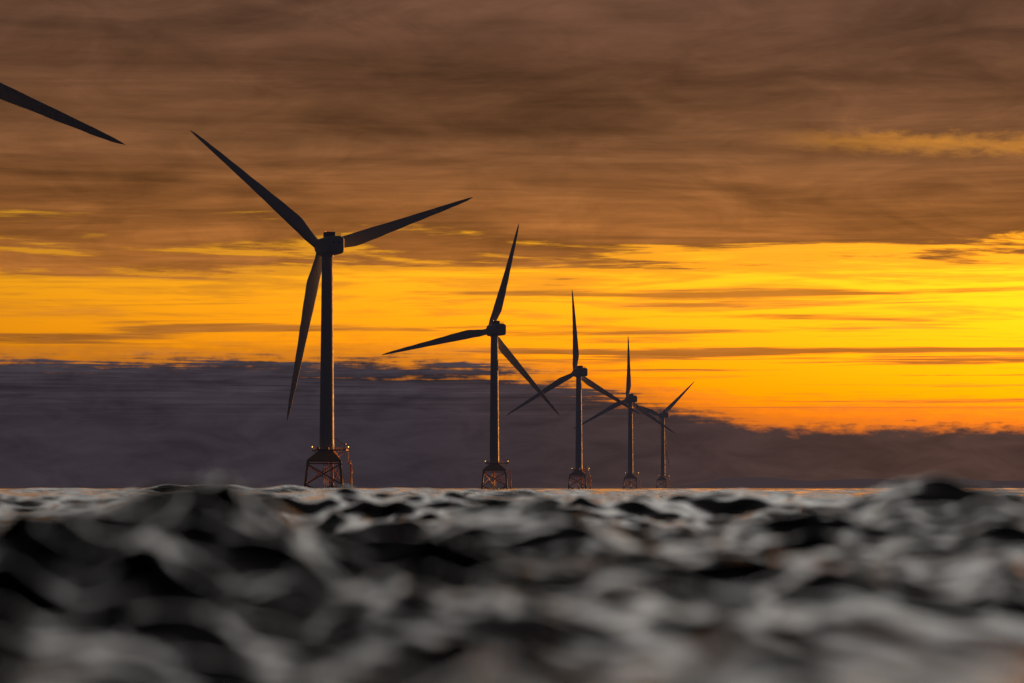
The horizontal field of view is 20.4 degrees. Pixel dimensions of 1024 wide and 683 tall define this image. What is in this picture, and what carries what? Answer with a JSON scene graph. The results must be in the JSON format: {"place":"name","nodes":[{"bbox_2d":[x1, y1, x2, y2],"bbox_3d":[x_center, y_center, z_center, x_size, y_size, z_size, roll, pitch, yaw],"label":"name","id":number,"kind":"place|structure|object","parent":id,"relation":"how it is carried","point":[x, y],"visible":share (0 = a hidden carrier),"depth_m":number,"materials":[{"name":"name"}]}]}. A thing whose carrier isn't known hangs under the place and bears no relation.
{"place":"outdoors","nodes":[
{"label":"outdoors","id":0,"kind":"place"},
{"bbox_2d":[0,476,1023,682],"bbox_3d":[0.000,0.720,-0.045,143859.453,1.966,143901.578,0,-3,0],"label":"sea","id":1,"kind":"structure","parent":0,"point":[229,580],"depth_m":15.35,"materials":[{"name":"black liquid"}]},
{"bbox_2d":[0,82,125,144],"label":"wind turbine","id":2,"kind":"object","parent":1,"relation":"on","point":[14,96],"visible":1,"depth_m":659.54,"materials":[{"name":"grey paint"}]},
{"bbox_2d":[190,130,472,487],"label":"wind turbine","id":3,"kind":"object","parent":1,"relation":"on","point":[328,246],"visible":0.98,"depth_m":1286.78,"materials":[{"name":"grey paint"}]},
{"bbox_2d":[382,224,558,488],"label":"wind turbine","id":4,"kind":"object","parent":1,"relation":"on","point":[495,329],"visible":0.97,"depth_m":1968.55,"materials":[{"name":"grey paint"}]},
{"bbox_2d":[506,291,639,488],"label":"wind turbine","id":5,"kind":"object","parent":1,"relation":"on","point":[579,373],"visible":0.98,"depth_m":2689.47,"materials":[{"name":"grey paint"}]},
{"bbox_2d":[574,337,675,488],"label":"wind turbine","id":6,"kind":"object","parent":1,"relation":"on","point":[631,399],"visible":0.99,"depth_m":3497.05,"materials":[{"name":"grey paint"}]},
{"bbox_2d":[625,381,694,488],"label":"wind turbine","id":7,"kind":"object","parent":1,"relation":"on","point":[663,414],"visible":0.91,"depth_m":4272.68,"materials":[{"name":"grey paint"}]},
{"bbox_2d":[0,0,1023,487],"label":"sky","id":8,"kind":"structure","parent":0,"point":[808,215],"materials":[{"name":"orange"}]},
{"bbox_2d":[660,477,1023,487],"bbox_3d":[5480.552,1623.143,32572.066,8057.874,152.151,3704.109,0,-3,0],"label":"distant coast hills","id":9,"kind":"structure","parent":0,"point":[756,482],"depth_m":31820.81,"materials":[{"name":"grey"}]}
]}

